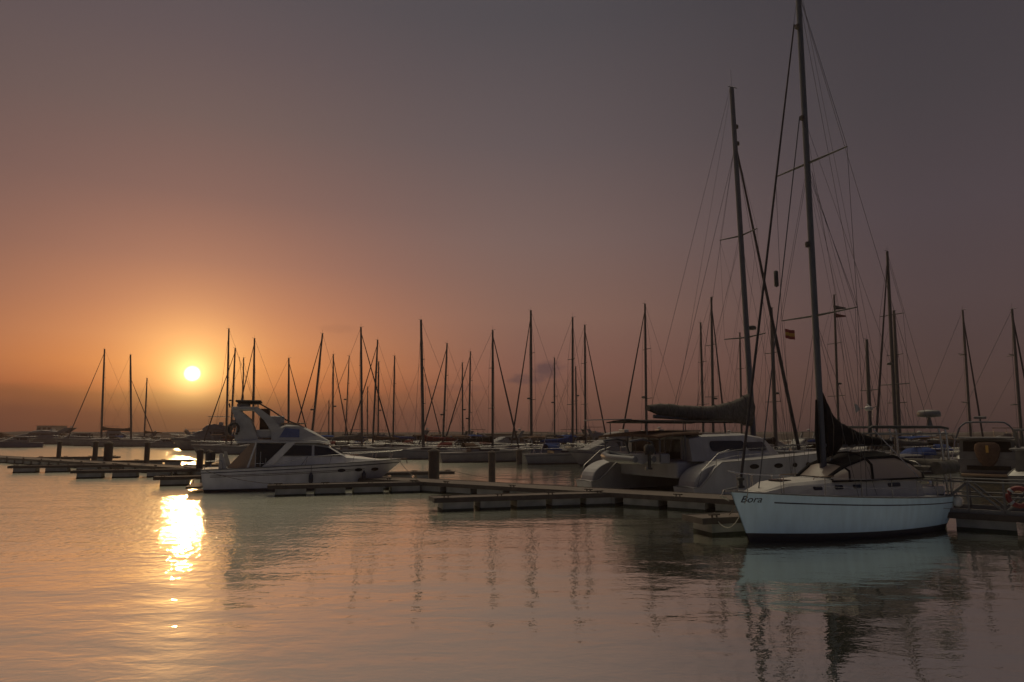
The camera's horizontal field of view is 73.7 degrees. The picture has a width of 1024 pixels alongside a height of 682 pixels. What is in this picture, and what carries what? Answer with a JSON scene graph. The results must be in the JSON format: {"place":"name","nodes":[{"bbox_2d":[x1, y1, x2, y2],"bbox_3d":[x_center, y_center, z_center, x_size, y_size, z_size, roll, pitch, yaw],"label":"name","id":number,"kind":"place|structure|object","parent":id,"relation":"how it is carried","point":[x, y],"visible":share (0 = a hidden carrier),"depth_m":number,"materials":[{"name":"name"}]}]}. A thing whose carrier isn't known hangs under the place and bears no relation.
{"place":"outdoors","nodes":[
{"label":"outdoors","id":0,"kind":"place"},
{"bbox_2d":[0,439,1023,681],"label":"water","id":1,"kind":"structure","parent":0,"point":[142,577],"depth_m":15.05,"materials":[{"name":"liquid"}]},
{"bbox_2d":[0,432,35,441],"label":"motor cruiser","id":2,"kind":"object","parent":1,"relation":"on","point":[3,435],"visible":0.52,"depth_m":173.56,"materials":[{"name":"white plastic"}]},
{"bbox_2d":[0,437,43,447],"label":"motor cruiser","id":3,"kind":"object","parent":1,"relation":"on","point":[17,442],"visible":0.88,"depth_m":147.48,"materials":[{"name":"white plastic"}]},
{"bbox_2d":[15,424,75,443],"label":"motor cruiser","id":4,"kind":"object","parent":1,"relation":"on","point":[46,436],"visible":0.37,"depth_m":183.87,"materials":[{"name":"white plastic"}]},
{"bbox_2d":[36,426,66,430],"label":"harbour building","id":5,"kind":"structure","parent":1,"relation":"on","point":[57,428],"depth_m":297.68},
{"bbox_2d":[56,441,61,458],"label":"mooring pile","id":6,"kind":"object","parent":1,"relation":"in","point":[59,449],"visible":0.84,"depth_m":74.93,"materials":[{"name":"wood"}]},
{"bbox_2d":[7,463,120,472],"bbox_3d":[-38.769,11.217,59.486,8.475,1.064,1.270,2,-8,-18],"label":"finger pontoon","id":7,"kind":"object","parent":1,"relation":"on","point":[17,468],"visible":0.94,"depth_m":58.83,"materials":[{"name":"concrete"}]},
{"bbox_2d":[53,433,93,445],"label":"motor cruiser","id":8,"kind":"object","parent":1,"relation":"on","point":[65,440],"visible":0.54,"depth_m":168.52,"materials":[{"name":"white plastic"}]},
{"bbox_2d":[38,455,120,460],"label":"finger pontoon","id":9,"kind":"object","parent":1,"relation":"on","point":[99,458],"visible":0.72,"depth_m":78.29,"materials":[{"name":"brown wood"}]},
{"bbox_2d":[92,441,98,460],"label":"mooring pile","id":10,"kind":"object","parent":1,"relation":"in","point":[95,451],"visible":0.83,"depth_m":69.96,"materials":[{"name":"wood"}]},
{"bbox_2d":[68,349,140,445],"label":"sailboat","id":11,"kind":"object","parent":1,"relation":"on","point":[79,442],"visible":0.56,"depth_m":166.41,"materials":[{"name":"white plastic"}]},
{"bbox_2d":[103,441,114,460],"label":"mooring pile","id":12,"kind":"object","parent":1,"relation":"in","point":[108,450],"visible":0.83,"depth_m":67.85,"materials":[{"name":"wood"}]},
{"bbox_2d":[105,426,136,438],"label":"motor cruiser","id":13,"kind":"object","parent":1,"relation":"on","point":[113,433],"visible":0.3,"depth_m":201.92,"materials":[{"name":"white plastic"}]},
{"bbox_2d":[90,354,159,446],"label":"sailboat","id":14,"kind":"object","parent":1,"relation":"on","point":[121,442],"visible":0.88,"depth_m":157.62,"materials":[{"name":"white plastic"}]},
{"bbox_2d":[70,467,194,478],"bbox_3d":[-28.969,10.299,52.547,8.475,1.064,1.270,2,-8,-18],"label":"finger pontoon","id":15,"kind":"object","parent":1,"relation":"on","point":[115,472],"visible":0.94,"depth_m":51.90,"materials":[{"name":"concrete"}]},
{"bbox_2d":[132,431,156,438],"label":"motor cruiser","id":16,"kind":"object","parent":1,"relation":"on","point":[150,436],"visible":0.24,"depth_m":193.04,"materials":[{"name":"white plastic"}]},
{"bbox_2d":[144,442,150,462],"bbox_3d":[-34.832,11.368,65.071,0.600,3.531,0.585,0,-8,0],"label":"mooring pile","id":17,"kind":"object","parent":1,"relation":"in","point":[147,453],"visible":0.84,"depth_m":65.00,"materials":[{"name":"wood"}]},
{"bbox_2d":[126,378,169,439],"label":"sailboat","id":18,"kind":"object","parent":1,"relation":"on","point":[145,427],"visible":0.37,"depth_m":174.96,"materials":[{"name":"white plastic"}]},
{"bbox_2d":[112,459,195,464],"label":"finger pontoon","id":19,"kind":"object","parent":1,"relation":"on","point":[172,462],"visible":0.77,"depth_m":69.06,"materials":[{"name":"brown wood"}]},
{"bbox_2d":[145,433,178,447],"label":"motor cruiser","id":20,"kind":"object","parent":1,"relation":"on","point":[165,443],"visible":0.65,"depth_m":147.32,"materials":[{"name":"white plastic"}]},
{"bbox_2d":[153,475,201,485],"bbox_3d":[-19.169,9.381,45.607,8.475,1.064,1.270,2,-8,-18],"label":"finger pontoon","id":21,"kind":"object","parent":1,"relation":"on","point":[176,480],"visible":0.35,"depth_m":44.22,"materials":[{"name":"brown wood"}]},
{"bbox_2d":[196,449,204,468],"bbox_3d":[-24.797,10.119,54.140,0.625,3.139,0.609,0,-8,0],"label":"mooring pile","id":22,"kind":"object","parent":1,"relation":"in","point":[199,459],"visible":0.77,"depth_m":54.05,"materials":[{"name":"wood"}]},
{"bbox_2d":[184,463,218,466],"bbox_3d":[-24.902,11.401,60.871,8.355,1.064,1.120,2,-8,-18],"label":"finger pontoon","id":23,"kind":"object","parent":1,"relation":"on","point":[215,464],"visible":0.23,"depth_m":60.11,"materials":[{"name":"brown wood"}]},
{"bbox_2d":[170,416,236,449],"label":"motor cruiser","id":24,"kind":"object","parent":1,"relation":"on","point":[184,443],"visible":0.61,"depth_m":127.00,"materials":[{"name":"white plastic"}]},
{"bbox_2d":[205,450,211,467],"bbox_3d":[-23.662,10.012,53.146,0.625,3.091,0.609,0,-8,0],"label":"mooring pile","id":25,"kind":"object","parent":1,"relation":"in","point":[206,464],"visible":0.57,"depth_m":53.04,"materials":[{"name":"wood"}]},
{"bbox_2d":[191,328,250,452],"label":"sailboat","id":26,"kind":"object","parent":1,"relation":"on","point":[216,448],"visible":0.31,"depth_m":110.86,"materials":[{"name":"white plastic"}]},
{"bbox_2d":[201,348,259,444],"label":"sailboat","id":27,"kind":"object","parent":1,"relation":"on","point":[233,389],"visible":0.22,"depth_m":117.45,"materials":[{"name":"white plastic"}]},
{"bbox_2d":[209,357,259,442],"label":"sailboat","id":28,"kind":"object","parent":1,"relation":"on","point":[211,435],"visible":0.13,"depth_m":127.13,"materials":[{"name":"white plastic"}]},
{"bbox_2d":[219,337,285,454],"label":"sailboat","id":29,"kind":"object","parent":1,"relation":"on","point":[235,450],"visible":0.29,"depth_m":104.33,"materials":[{"name":"white plastic"}]},
{"bbox_2d":[245,358,306,448],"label":"sailboat","id":30,"kind":"object","parent":1,"relation":"on","point":[288,406],"visible":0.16,"depth_m":103.79,"materials":[{"name":"black metal"}]},
{"bbox_2d":[186,357,406,492],"bbox_3d":[-12.959,5.340,42.841,12.930,8.752,3.663,2,-8,-18],"label":"motor yacht","id":31,"kind":"object","parent":1,"relation":"on","point":[291,452],"visible":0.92,"depth_m":40.84,"materials":[{"name":"white plastic"}]},
{"bbox_2d":[227,419,239,434],"bbox_3d":[-16.337,5.053,40.105,0.686,0.957,0.334,2,-8,-18],"label":"lifebuoy","id":32,"kind":"object","parent":31,"relation":"attached to","point":[231,424],"visible":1,"depth_m":40.03,"materials":[{"name":"plastic"}]},
{"bbox_2d":[207,471,272,483],"bbox_3d":[-15.169,7.669,38.407,5.287,0.660,0.029,-3,-8,19],"label":"mooring rope","id":33,"kind":"object","parent":31,"relation":"attached to","point":[240,479],"visible":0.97,"depth_m":38.42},
{"bbox_2d":[309,465,312,482],"bbox_3d":[-12.028,8.004,40.862,0.260,1.092,0.260,2,-8,-18],"label":"fender","id":34,"kind":"object","parent":31,"relation":"hanging from","point":[310,477],"visible":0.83,"depth_m":40.74,"materials":[{"name":"rubber"}]},
{"bbox_2d":[297,332,354,448],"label":"sailboat","id":35,"kind":"object","parent":1,"relation":"on","point":[315,404],"visible":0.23,"depth_m":97.86,"materials":[{"name":"white plastic"}]},
{"bbox_2d":[315,402,343,434],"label":"sailboat","id":36,"kind":"object","parent":1,"relation":"on","point":[328,419],"visible":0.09,"depth_m":138.86,"materials":[{"name":"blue metal"}]},
{"bbox_2d":[304,351,357,447],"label":"sailboat","id":37,"kind":"object","parent":1,"relation":"on","point":[332,408],"visible":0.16,"depth_m":113.24,"materials":[{"name":"white plastic"}]},
{"bbox_2d":[267,480,422,496],"bbox_3d":[-9.369,8.463,38.668,8.475,1.064,1.270,2,-8,-18],"label":"finger pontoon","id":38,"kind":"object","parent":1,"relation":"on","point":[324,488],"visible":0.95,"depth_m":38.28,"materials":[{"name":"concrete"}]},
{"bbox_2d":[320,355,376,445],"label":"sailboat","id":39,"kind":"object","parent":1,"relation":"on","point":[347,401],"visible":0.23,"depth_m":119.61,"materials":[{"name":"white plastic"}]},
{"bbox_2d":[319,326,397,457],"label":"sailboat","id":40,"kind":"object","parent":1,"relation":"on","point":[345,447],"visible":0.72,"depth_m":90.81,"materials":[{"name":"white plastic"}]},
{"bbox_2d":[342,386,384,444],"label":"sailboat","id":41,"kind":"object","parent":1,"relation":"on","point":[367,415],"visible":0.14,"depth_m":135.11,"materials":[{"name":"silver metal"}]},
{"bbox_2d":[340,339,411,448],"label":"sailboat","id":42,"kind":"object","parent":1,"relation":"on","point":[375,437],"visible":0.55,"depth_m":104.11,"materials":[{"name":"white plastic"}]},
{"bbox_2d":[355,361,398,444],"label":"sailboat","id":43,"kind":"object","parent":1,"relation":"on","point":[377,428],"visible":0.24,"depth_m":124.72,"materials":[{"name":"white plastic"}]},
{"bbox_2d":[375,430,388,441],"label":"motor cruiser","id":44,"kind":"object","parent":1,"relation":"on","point":[381,435],"visible":0.09,"depth_m":138.41,"materials":[{"name":"white plastic"}]},
{"bbox_2d":[370,355,426,446],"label":"sailboat","id":45,"kind":"object","parent":1,"relation":"on","point":[403,437],"visible":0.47,"depth_m":109.31,"materials":[{"name":"white plastic"}]},
{"bbox_2d":[389,439,426,445],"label":"motor cruiser","id":46,"kind":"object","parent":1,"relation":"on","point":[400,440],"visible":0.15,"depth_m":113.97,"materials":[{"name":"white plastic"}]},
{"bbox_2d":[391,358,441,444],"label":"sailboat","id":47,"kind":"object","parent":1,"relation":"on","point":[417,437],"visible":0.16,"depth_m":120.98,"materials":[{"name":"white plastic"}]},
{"bbox_2d":[384,470,454,477],"bbox_3d":[-8.340,9.849,49.143,8.355,1.064,1.120,2,-8,-18],"label":"finger pontoon","id":48,"kind":"object","parent":1,"relation":"on","point":[419,474],"visible":0.36,"depth_m":49.15,"materials":[{"name":"concrete"}]},
{"bbox_2d":[456,471,582,479],"bbox_3d":[0.076,8.866,45.602,0.029,0.846,12.867,7,-10,-42],"label":"mooring rope","id":49,"kind":"object","parent":48,"relation":"attached to","point":[521,479],"visible":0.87,"depth_m":44.95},
{"bbox_2d":[411,427,435,443],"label":"motor cruiser","id":50,"kind":"object","parent":1,"relation":"on","point":[416,440],"visible":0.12,"depth_m":129.45,"materials":[{"name":"white plastic"}]},
{"bbox_2d":[384,319,470,459],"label":"sailboat","id":51,"kind":"object","parent":1,"relation":"on","point":[417,453],"visible":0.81,"depth_m":87.04,"materials":[{"name":"white plastic"}]},
{"bbox_2d":[427,448,440,478],"bbox_3d":[-5.120,8.730,44.741,0.900,3.428,0.877,0,-8,0],"label":"mooring pile","id":52,"kind":"object","parent":1,"relation":"in","point":[434,463],"visible":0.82,"depth_m":44.55,"materials":[{"name":"metal"}]},
{"bbox_2d":[411,343,482,449],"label":"sailboat","id":53,"kind":"object","parent":1,"relation":"on","point":[457,443],"visible":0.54,"depth_m":101.36,"materials":[{"name":"white plastic"}]},
{"bbox_2d":[430,362,484,443],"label":"sailboat","id":54,"kind":"object","parent":1,"relation":"on","point":[462,411],"visible":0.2,"depth_m":115.27,"materials":[{"name":"white plastic"}]},
{"bbox_2d":[444,351,508,447],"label":"sailboat","id":55,"kind":"object","parent":1,"relation":"on","point":[480,444],"visible":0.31,"depth_m":107.20,"materials":[{"name":"white plastic"}]},
{"bbox_2d":[471,429,487,443],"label":"motor cruiser","id":56,"kind":"object","parent":1,"relation":"on","point":[483,435],"visible":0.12,"depth_m":133.76,"materials":[{"name":"white plastic"}]},
{"bbox_2d":[439,329,532,462],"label":"sailboat","id":57,"kind":"object","parent":1,"relation":"on","point":[473,452],"visible":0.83,"depth_m":79.17,"materials":[{"name":"white plastic"}]},
{"bbox_2d":[488,450,495,481],"bbox_3d":[-1.374,9.105,46.709,0.588,3.200,0.573,0,-8,0],"label":"mooring pile","id":58,"kind":"object","parent":1,"relation":"in","point":[491,474],"visible":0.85,"depth_m":46.59,"materials":[{"name":"wood"}]},
{"bbox_2d":[473,434,529,442],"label":"harbour building","id":59,"kind":"structure","parent":1,"relation":"on","point":[521,439],"depth_m":148.41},
{"bbox_2d":[488,427,528,447],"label":"motor cruiser","id":60,"kind":"object","parent":1,"relation":"on","point":[506,439],"visible":0.48,"depth_m":127.41,"materials":[{"name":"white plastic"}]},
{"bbox_2d":[0,455,1023,533],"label":"floating walkway","id":61,"kind":"structure","parent":1,"relation":"on","point":[688,501],"depth_m":33.44,"materials":[{"name":"grey wood"}]},
{"bbox_2d":[915,476,1023,515],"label":"gangway railing","id":62,"kind":"object","parent":61,"relation":"on","point":[1007,509],"visible":0.4,"depth_m":24.62,"materials":[{"name":"metal"}]},
{"bbox_2d":[1005,486,1023,507],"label":"lifebuoy","id":63,"kind":"object","parent":62,"relation":"hanging from","point":[1010,491],"visible":1,"depth_m":23.60,"materials":[{"name":"plastic"}]},
{"bbox_2d":[5,431,1023,438],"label":"breakwater","id":64,"kind":"object","parent":1,"relation":"in","point":[790,435],"visible":0.22,"depth_m":311.32,"materials":[{"name":"stone"}]},
{"bbox_2d":[516,449,522,464],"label":"mooring pile","id":65,"kind":"object","parent":1,"relation":"in","point":[518,456],"visible":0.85,"depth_m":72.75,"materials":[{"name":"wood"}]},
{"bbox_2d":[429,490,610,511],"bbox_3d":[0.535,7.549,31.762,8.693,1.064,1.270,2,-8,-18],"label":"finger pontoon","id":66,"kind":"object","parent":1,"relation":"on","point":[471,502],"visible":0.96,"depth_m":31.30,"materials":[{"name":"concrete"}]},
{"bbox_2d":[519,435,547,446],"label":"motor cruiser","id":67,"kind":"object","parent":1,"relation":"on","point":[538,442],"visible":0.18,"depth_m":123.14,"materials":[{"name":"white plastic"}]},
{"bbox_2d":[496,310,578,452],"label":"sailboat","id":68,"kind":"object","parent":1,"relation":"on","point":[531,409],"visible":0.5,"depth_m":92.47,"materials":[{"name":"blue metal"}]},
{"bbox_2d":[522,313,591,463],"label":"sailboat","id":69,"kind":"object","parent":1,"relation":"on","point":[555,454],"visible":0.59,"depth_m":74.84,"materials":[{"name":"white plastic"}]},
{"bbox_2d":[529,357,587,447],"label":"sailboat","id":70,"kind":"object","parent":1,"relation":"on","point":[563,446],"visible":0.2,"depth_m":113.46,"materials":[{"name":"grey metal"}]},
{"bbox_2d":[549,367,597,444],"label":"sailboat","id":71,"kind":"object","parent":1,"relation":"on","point":[575,386],"visible":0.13,"depth_m":119.23,"materials":[{"name":"black metal"}]},
{"bbox_2d":[545,324,605,448],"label":"sailboat","id":72,"kind":"object","parent":1,"relation":"on","point":[584,437],"visible":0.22,"depth_m":99.40,"materials":[{"name":"grey metal"}]},
{"bbox_2d":[578,426,603,443],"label":"motor cruiser","id":73,"kind":"object","parent":1,"relation":"on","point":[593,434],"visible":0.2,"depth_m":122.67,"materials":[{"name":"brown wood"}]},
{"bbox_2d":[567,429,629,465],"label":"motor cruiser","id":74,"kind":"object","parent":1,"relation":"on","point":[584,455],"visible":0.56,"depth_m":69.50,"materials":[{"name":"white plastic"}]},
{"bbox_2d":[622,303,676,430],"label":"sailboat","id":75,"kind":"object","parent":1,"relation":"on","point":[645,363],"visible":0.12,"depth_m":84.18,"materials":[{"name":"grey metal"}]},
{"bbox_2d":[664,430,699,432],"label":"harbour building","id":76,"kind":"structure","parent":1,"relation":"on","point":[698,431],"depth_m":257.79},
{"bbox_2d":[669,296,725,432],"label":"sailboat","id":77,"kind":"object","parent":1,"relation":"on","point":[712,396],"visible":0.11,"depth_m":80.37,"materials":[{"name":"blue metal"}]},
{"bbox_2d":[576,84,849,493],"bbox_3d":[12.335,-4.429,42.571,16.111,28.050,8.190,4,-9,-29],"label":"catamaran","id":78,"kind":"object","parent":1,"relation":"on","point":[693,462],"visible":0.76,"depth_m":39.34,"materials":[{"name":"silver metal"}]},
{"bbox_2d":[601,450,655,463],"bbox_3d":[6.065,6.295,36.866,1.659,0.690,3.352,4,-9,-29],"label":"inflatable tender","id":79,"kind":"object","parent":78,"relation":"hanging from","point":[617,457],"visible":0.97,"depth_m":35.90,"materials":[{"name":"grey rubber"}]},
{"bbox_2d":[644,444,653,470],"bbox_3d":[7.153,6.066,35.519,0.516,1.350,0.308,4,-9,-29],"label":"outboard motor","id":80,"kind":"object","parent":78,"relation":"attached to","point":[649,450],"visible":1,"depth_m":35.44,"materials":[{"name":"black plastic"}]},
{"bbox_2d":[682,512,745,535],"bbox_3d":[10.335,6.631,24.822,8.693,1.064,1.270,2,-8,-18],"label":"finger pontoon","id":81,"kind":"object","parent":1,"relation":"on","point":[706,523],"visible":0.2,"depth_m":23.33,"materials":[{"name":"concrete"}]},
{"bbox_2d":[696,319,737,432],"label":"sailboat","id":82,"kind":"object","parent":1,"relation":"on","point":[700,356],"visible":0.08,"depth_m":91.00,"materials":[{"name":"grey metal"}]},
{"bbox_2d":[729,332,783,449],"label":"sailboat","id":83,"kind":"object","parent":1,"relation":"on","point":[740,375],"visible":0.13,"depth_m":97.84,"materials":[{"name":"grey metal"}]},
{"bbox_2d":[732,307,812,450],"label":"sailboat","id":84,"kind":"object","parent":1,"relation":"on","point":[773,440],"visible":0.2,"depth_m":71.82,"materials":[{"name":"black metal"}]},
{"bbox_2d":[765,438,791,449],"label":"motor cruiser","id":85,"kind":"object","parent":1,"relation":"on","point":[781,445],"visible":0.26,"depth_m":102.02,"materials":[{"name":"white plastic"}]},
{"bbox_2d":[789,429,814,450],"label":"motor cruiser","id":86,"kind":"object","parent":1,"relation":"on","point":[804,442],"visible":0.41,"depth_m":107.40,"materials":[{"name":"white plastic"}]},
{"bbox_2d":[792,294,862,451],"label":"sailboat","id":87,"kind":"object","parent":1,"relation":"on","point":[837,386],"visible":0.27,"depth_m":79.73,"materials":[{"name":"black metal"}]},
{"bbox_2d":[720,0,959,540],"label":"sailing yacht","id":88,"kind":"object","parent":1,"relation":"on","point":[885,494],"visible":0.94,"depth_m":23.48,"materials":[{"name":"white plastic"}]},
{"bbox_2d":[714,492,748,527],"bbox_3d":[7.216,5.536,22.474,0.025,1.294,1.906,2,-8,-18],"label":"mooring rope","id":89,"kind":"object","parent":88,"relation":"attached to","point":[738,517],"visible":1,"depth_m":22.28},
{"bbox_2d":[784,328,794,464],"bbox_3d":[10.509,2.119,25.548,0.496,5.900,0.067,4,-8,-25],"label":"courtesy flag","id":90,"kind":"object","parent":88,"relation":"hanging from","point":[789,334],"visible":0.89,"depth_m":25.81,"materials":[{"name":"fabric"}]},
{"bbox_2d":[953,493,962,506],"bbox_3d":[16.200,5.780,24.825,0.300,0.513,0.300,0,-8,0],"label":"fender","id":91,"kind":"object","parent":88,"relation":"hanging from","point":[957,501],"visible":1,"depth_m":24.72,"materials":[{"name":"plastic"}]},
{"bbox_2d":[840,336,923,454],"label":"sailboat","id":92,"kind":"object","parent":1,"relation":"on","point":[887,448],"visible":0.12,"depth_m":65.92,"materials":[{"name":"black metal"}]},
{"bbox_2d":[850,306,933,457],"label":"sailboat","id":93,"kind":"object","parent":1,"relation":"on","point":[896,355],"visible":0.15,"depth_m":72.03,"materials":[{"name":"black metal"}]},
{"bbox_2d":[858,250,956,472],"bbox_3d":[33.671,1.644,59.861,12.060,20.545,3.753,4,-8,-26],"label":"sailboat","id":94,"kind":"object","parent":1,"relation":"on","point":[917,452],"visible":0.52,"depth_m":59.33,"materials":[{"name":"white plastic"}]},
{"bbox_2d":[854,404,876,450],"bbox_3d":[30.688,7.861,59.257,2.100,4.960,1.334,3,-8,-20],"label":"wind generator","id":95,"kind":"object","parent":94,"relation":"on","point":[867,408],"visible":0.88,"depth_m":59.53,"materials":[{"name":"metal"}]},
{"bbox_2d":[902,430,922,448],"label":"motor cruiser","id":96,"kind":"object","parent":1,"relation":"on","point":[912,440],"visible":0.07,"depth_m":93.94,"materials":[{"name":"white plastic"}]},
{"bbox_2d":[918,435,940,452],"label":"motor cruiser","id":97,"kind":"object","parent":1,"relation":"on","point":[930,445],"visible":0.09,"depth_m":80.24,"materials":[{"name":"white wood"}]},
{"bbox_2d":[908,307,983,458],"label":"sailboat","id":98,"kind":"object","parent":1,"relation":"on","point":[957,440],"visible":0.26,"depth_m":73.90,"materials":[{"name":"grey metal"}]},
{"bbox_2d":[933,432,959,448],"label":"motor cruiser","id":99,"kind":"object","parent":1,"relation":"on","point":[951,445],"visible":0.09,"depth_m":88.41,"materials":[{"name":"white plastic"}]},
{"bbox_2d":[940,303,1023,458],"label":"sailboat","id":100,"kind":"object","parent":1,"relation":"on","point":[1014,349],"visible":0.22,"depth_m":61.70,"materials":[{"name":"grey metal"}]},
{"bbox_2d":[955,416,1015,480],"bbox_3d":[36.487,8.424,52.423,3.954,5.150,10.566,-5,-9,34],"label":"motor cruiser","id":101,"kind":"object","parent":1,"relation":"on","point":[971,465],"visible":0.61,"depth_m":49.46,"materials":[{"name":"white plastic"}]},
{"bbox_2d":[974,442,999,465],"bbox_3d":[33.809,8.063,48.546,1.560,1.688,0.380,-5,-9,34],"label":"covered dinghy","id":102,"kind":"object","parent":101,"relation":"on","point":[987,453],"visible":1,"depth_m":48.47,"materials":[{"name":"brown fabric"}]},
{"bbox_2d":[993,428,1016,450],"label":"motor cruiser","id":103,"kind":"object","parent":1,"relation":"on","point":[1008,435],"visible":0.09,"depth_m":77.22,"materials":[{"name":"white plastic"}]},
{"bbox_2d":[1007,429,1023,497],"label":"motor cruiser","id":104,"kind":"object","parent":1,"relation":"on","point":[1017,472],"visible":0.88,"depth_m":38.25,"materials":[{"name":"white plastic"}]},
{"bbox_2d":[0,0,1023,432],"label":"sky","id":105,"kind":"structure","parent":0,"point":[175,175],"materials":[{"name":"orange"}]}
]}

